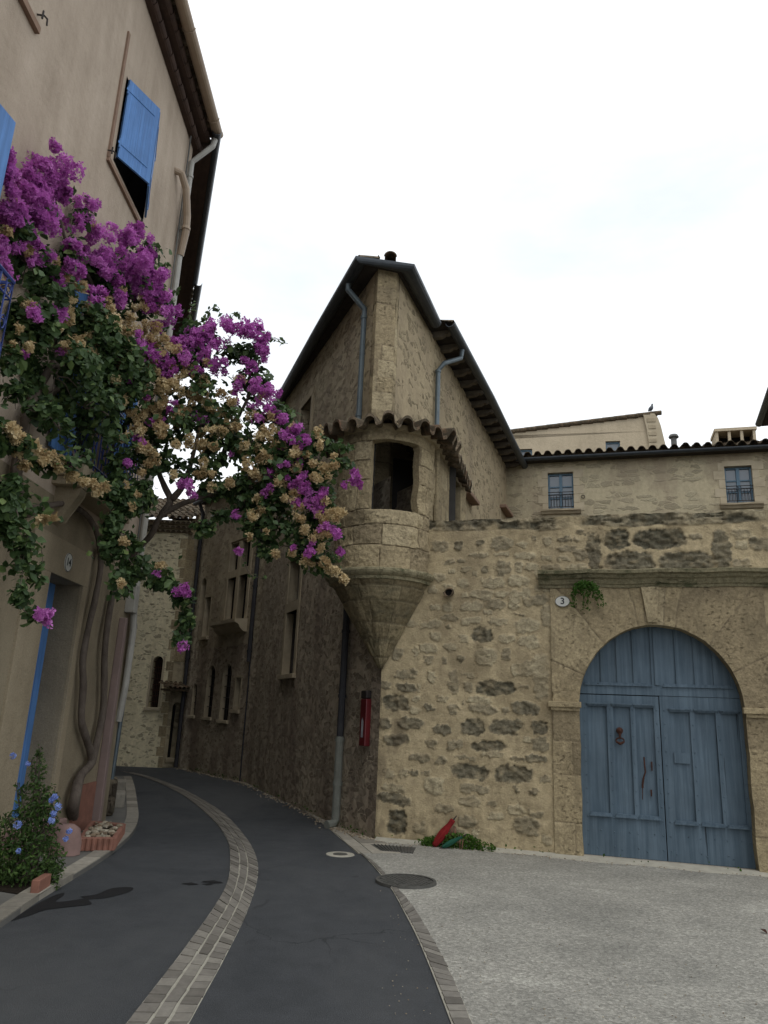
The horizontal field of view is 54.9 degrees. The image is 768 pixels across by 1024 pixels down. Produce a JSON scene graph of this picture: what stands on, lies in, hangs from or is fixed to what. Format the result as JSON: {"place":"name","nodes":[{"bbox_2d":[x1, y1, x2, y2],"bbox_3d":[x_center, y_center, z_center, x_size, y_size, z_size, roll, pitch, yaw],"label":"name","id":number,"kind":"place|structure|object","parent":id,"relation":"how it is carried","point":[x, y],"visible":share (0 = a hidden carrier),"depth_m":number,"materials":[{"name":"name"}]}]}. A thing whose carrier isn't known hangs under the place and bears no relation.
{"place":"outdoors","nodes":[
{"label":"outdoors","id":0,"kind":"place"},
{"bbox_2d":[0,776,137,927],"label":"sidewalk","id":1,"kind":"structure","parent":0,"point":[119,815],"depth_m":7.89,"materials":[{"name":"grey concrete"}]},
{"bbox_2d":[0,864,53,896],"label":"planting pit soil","id":2,"kind":"structure","parent":1,"relation":"on","point":[16,888],"depth_m":6.53,"materials":[{"name":"brown soil"}]},
{"bbox_2d":[0,744,72,889],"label":"plumbago shrub","id":3,"kind":"object","parent":2,"relation":"on","point":[30,852],"visible":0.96,"depth_m":6.76,"materials":[{"name":"green plant"}]},
{"bbox_2d":[47,823,81,856],"bbox_3d":[-3.470,3.568,8.067,0.336,0.300,0.300,11,-17,-27],"label":"guard stone","id":4,"kind":"object","parent":1,"relation":"on","point":[72,845],"visible":0.74,"depth_m":7.99,"materials":[{"name":"pink stone"}]},
{"bbox_2d":[81,821,125,850],"bbox_3d":[-3.386,3.881,8.932,0.450,0.161,1.400,6,-16,-14],"label":"brick planter","id":5,"kind":"object","parent":1,"relation":"on","point":[101,835],"visible":0.96,"depth_m":8.53,"materials":[{"name":"brick"}]},
{"bbox_2d":[106,130,221,815],"bbox_3d":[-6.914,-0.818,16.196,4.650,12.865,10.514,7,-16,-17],"label":"drainpipe","id":6,"kind":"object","parent":1,"relation":"on","point":[204,170],"depth_m":15.29,"materials":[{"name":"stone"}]},
{"bbox_2d":[0,137,363,820],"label":"bougainvillea","id":7,"kind":"object","parent":1,"relation":"on","point":[280,458],"visible":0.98,"depth_m":8.79,"materials":[{"name":"purple plant"}]},
{"bbox_2d":[0,0,222,863],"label":"rendered house","id":8,"kind":"structure","parent":0,"point":[116,97],"depth_m":9.15,"materials":[{"name":"paint"}]},
{"bbox_2d":[18,0,40,33],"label":"window frame","id":9,"kind":"structure","parent":8,"relation":"in","point":[25,5],"depth_m":7.36,"materials":[{"name":"beige wood"}]},
{"bbox_2d":[12,582,54,817],"bbox_3d":[-4.042,2.101,8.461,0.340,2.710,0.920,2,-15,0],"label":"door","id":10,"kind":"structure","parent":8,"relation":"in","point":[41,652],"depth_m":8.80,"materials":[{"name":"paint"}]},
{"bbox_2d":[106,31,144,232],"bbox_3d":[-3.525,-5.334,10.525,0.050,2.090,1.530,2,-15,0],"label":"window frame","id":11,"kind":"structure","parent":8,"relation":"in","point":[108,158],"depth_m":9.86,"materials":[{"name":"wood"}]},
{"bbox_2d":[116,498,204,767],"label":"stone house","id":12,"kind":"structure","parent":0,"point":[148,736],"depth_m":21.04,"materials":[{"name":"stone"}]},
{"bbox_2d":[144,656,165,710],"bbox_3d":[-6.428,4.817,20.830,0.459,1.498,0.150,2,-15,0],"label":"window frame","id":13,"kind":"structure","parent":12,"relation":"in","point":[150,708],"depth_m":20.82,"materials":[{"name":"stone"}]},
{"bbox_2d":[0,766,450,1023],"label":"road","id":14,"kind":"structure","parent":0,"point":[321,937],"depth_m":5.64,"materials":[{"name":"grey asphalt"}]},
{"bbox_2d":[0,776,138,921],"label":"kerb","id":15,"kind":"structure","parent":14,"relation":"on","point":[25,899],"depth_m":7.28,"materials":[{"name":"concrete"}]},
{"bbox_2d":[30,873,50,892],"bbox_3d":[-3.002,3.250,6.474,0.070,0.110,0.296,4,-15,-4],"label":"edging block","id":16,"kind":"object","parent":15,"relation":"on","point":[40,883],"depth_m":6.40,"materials":[{"name":"ceramic"}]},
{"bbox_2d":[12,887,132,920],"bbox_3d":[-2.710,3.326,6.324,0.475,0.001,1.361,-3,-16,19],"label":"wet patch","id":17,"kind":"object","parent":14,"relation":"on","point":[48,903],"visible":1,"depth_m":6.30,"materials":[{"name":"asphalt"}]},
{"bbox_2d":[121,771,257,1023],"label":"gutter band","id":18,"kind":"object","parent":14,"relation":"on","point":[177,993],"visible":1,"depth_m":5.34,"materials":[{"name":"grey stone"}]},
{"bbox_2d":[205,880,222,883],"bbox_3d":[-1.691,3.617,7.231,0.202,0.001,0.154,12,-18,-31],"label":"wet patch","id":19,"kind":"object","parent":14,"relation":"on","point":[212,881],"visible":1,"depth_m":7.24,"materials":[{"name":"liquid"}]},
{"bbox_2d":[237,781,399,853],"bbox_3d":[-2.302,5.659,14.802,1.369,0.012,12.733,9,-17,-23],"label":"facade kerb strip","id":20,"kind":"object","parent":14,"relation":"on","point":[355,843],"visible":0.29,"depth_m":9.77,"materials":[{"name":"concrete"}]},
{"bbox_2d":[326,851,353,856],"bbox_3d":[-0.528,4.130,8.930,0.348,0.010,0.348,2,-15,0],"label":"valve cover","id":21,"kind":"object","parent":14,"relation":"on","point":[340,854],"visible":1,"depth_m":8.89,"materials":[{"name":"metal"}]},
{"bbox_2d":[174,251,527,838],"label":"corner mansion","id":22,"kind":"structure","parent":14,"relation":"on","point":[284,663],"depth_m":13.68,"materials":[{"name":"stone"}]},
{"bbox_2d":[199,595,212,639],"bbox_3d":[-4.975,2.958,20.727,0.110,1.241,0.556,13,-18,-34],"label":"window frame","id":23,"kind":"structure","parent":22,"relation":"in","point":[202,637],"depth_m":20.78,"materials":[{"name":"stone"}]},
{"bbox_2d":[209,534,253,635],"bbox_3d":[-3.921,1.853,19.372,0.504,2.645,1.600,13,-18,-34],"label":"window frame","id":24,"kind":"structure","parent":22,"relation":"in","point":[234,625],"depth_m":19.30,"materials":[{"name":"stone"}]},
{"bbox_2d":[230,675,242,713],"bbox_3d":[-3.614,4.490,18.210,0.110,0.905,0.450,13,-18,-34],"label":"window frame","id":25,"kind":"structure","parent":22,"relation":"in","point":[231,710],"depth_m":18.16,"materials":[{"name":"stone"}]},
{"bbox_2d":[277,554,302,679],"bbox_3d":[-1.821,2.111,15.227,0.285,2.600,1.180,8,-16,-21],"label":"window frame","id":26,"kind":"structure","parent":22,"relation":"in","point":[294,605],"depth_m":15.34,"materials":[{"name":"stone"}]},
{"bbox_2d":[298,386,314,437],"bbox_3d":[-1.736,-1.968,16.403,0.062,1.310,1.200,8,-16,-21],"label":"window frame","id":27,"kind":"structure","parent":22,"relation":"in","point":[310,396],"depth_m":16.20,"materials":[{"name":"stone"}]},
{"bbox_2d":[359,690,371,745],"bbox_3d":[-0.274,3.003,10.781,0.095,0.780,0.180,10,-17,-27],"label":"wall box","id":28,"kind":"object","parent":22,"relation":"attached to","point":[365,721],"visible":1,"depth_m":10.73,"materials":[{"name":"red paint"}]},
{"bbox_2d":[466,477,479,505],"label":"window frame","id":29,"kind":"structure","parent":22,"relation":"in","point":[471,498],"depth_m":17.45,"materials":[{"name":"stone"}]},
{"bbox_2d":[500,504,512,518],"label":"window frame","id":30,"kind":"structure","parent":22,"relation":"in","point":[505,509],"depth_m":21.73,"materials":[{"name":"stone"}]},
{"bbox_2d":[44,767,767,1018],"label":"grit","id":31,"kind":"object","parent":14,"relation":"on","point":[341,828],"visible":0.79,"depth_m":10.31,"materials":[{"name":"grey gravel"}]},
{"bbox_2d":[359,851,472,1023],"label":"brick band","id":32,"kind":"object","parent":14,"relation":"on","point":[455,1007],"visible":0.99,"depth_m":5.06,"materials":[{"name":"grey stone"}]},
{"bbox_2d":[180,767,741,870],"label":"wall foot weeds","id":33,"kind":"object","parent":14,"relation":"on","point":[365,830],"depth_m":10.86,"materials":[{"name":"green plant"}]},
{"bbox_2d":[149,0,767,519],"label":"sky","id":34,"kind":"structure","parent":0,"point":[580,187],"materials":[{"name":"white"}]},
{"bbox_2d":[363,843,767,1023],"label":"pavement","id":35,"kind":"structure","parent":0,"point":[485,899],"depth_m":5.91,"materials":[{"name":"concrete"}]},
{"bbox_2d":[371,844,415,853],"bbox_3d":[0.091,4.276,9.405,0.603,0.022,0.420,0,-15,9],"label":"drain grate","id":36,"kind":"object","parent":35,"relation":"on","point":[396,848],"visible":1,"depth_m":9.38,"materials":[{"name":"metal"}]},
{"bbox_2d":[375,873,436,888],"bbox_3d":[0.226,3.781,7.573,0.630,0.028,0.630,2,-15,0],"label":"manhole cover","id":37,"kind":"object","parent":35,"relation":"on","point":[405,881],"visible":1,"depth_m":7.53,"materials":[{"name":"metal"}]},
{"bbox_2d":[432,815,456,846],"bbox_3d":[0.794,4.219,9.744,0.347,0.423,0.117,2,-15,0],"label":"folded parasol","id":38,"kind":"object","parent":35,"relation":"on","point":[441,835],"visible":0.99,"depth_m":9.71,"materials":[{"name":"red fabric"}]},
{"bbox_2d":[439,834,464,848],"bbox_3d":[0.892,4.307,9.613,0.370,0.245,0.066,2,-15,0],"label":"folded parasol","id":39,"kind":"object","parent":35,"relation":"on","point":[450,842],"visible":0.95,"depth_m":9.60,"materials":[{"name":"green fabric"}]},
{"bbox_2d":[375,509,767,872],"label":"courtyard wall","id":40,"kind":"structure","parent":35,"relation":"on","point":[525,705],"depth_m":9.89,"materials":[{"name":"stone"}]},
{"bbox_2d":[568,580,606,613],"bbox_3d":[2.752,1.150,10.021,0.503,0.468,0.210,-2,-16,16],"label":"fern clump","id":41,"kind":"object","parent":40,"relation":"attached to","point":[581,586],"visible":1,"depth_m":9.99,"materials":[{"name":"green plant"}]},
{"bbox_2d":[375,837,767,876],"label":"cement fillet","id":42,"kind":"object","parent":35,"relation":"on","point":[677,866],"visible":0.94,"depth_m":9.10,"materials":[{"name":"grey concrete"}]},
{"bbox_2d":[414,832,495,851],"bbox_3d":[0.927,4.303,9.692,1.104,0.219,0.177,-2,-16,16],"label":"weed patch","id":43,"kind":"object","parent":42,"relation":"on","point":[428,841],"visible":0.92,"depth_m":9.64,"materials":[{"name":"green plant"}]},
{"bbox_2d":[510,410,665,454],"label":"house","id":44,"kind":"structure","parent":0,"point":[635,431],"depth_m":29.19,"materials":[{"name":"beige paint"}]},
{"bbox_2d":[607,444,617,450],"bbox_3d":[8.982,-2.378,29.060,0.545,0.706,0.050,-1,-16,11],"label":"window pane","id":45,"kind":"structure","parent":44,"relation":"in","point":[614,446],"depth_m":29.08,"materials":[{"name":"clear glass"}]},
{"bbox_2d":[606,442,619,448],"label":"window frame","id":46,"kind":"structure","parent":44,"relation":"in","point":[618,443],"depth_m":29.07,"materials":[{"name":"grey paint"}]},
{"bbox_2d":[506,426,767,517],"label":"courtyard house","id":47,"kind":"structure","parent":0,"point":[726,469],"depth_m":21.68,"materials":[{"name":"paint"}]},
{"bbox_2d":[538,467,583,514],"bbox_3d":[5.318,-0.643,22.238,1.301,1.476,0.560,2,-15,0],"label":"window frame","id":48,"kind":"structure","parent":47,"relation":"in","point":[555,506],"depth_m":22.31,"materials":[{"name":"stone"}]},
{"bbox_2d":[713,460,766,508],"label":"window frame","id":49,"kind":"structure","parent":47,"relation":"in","point":[760,501],"depth_m":20.95,"materials":[{"name":"stone"}]},
{"bbox_2d":[755,387,767,426],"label":"wing house","id":50,"kind":"structure","parent":0,"point":[762,419],"depth_m":16.59,"materials":[{"name":"paint"}]}
]}

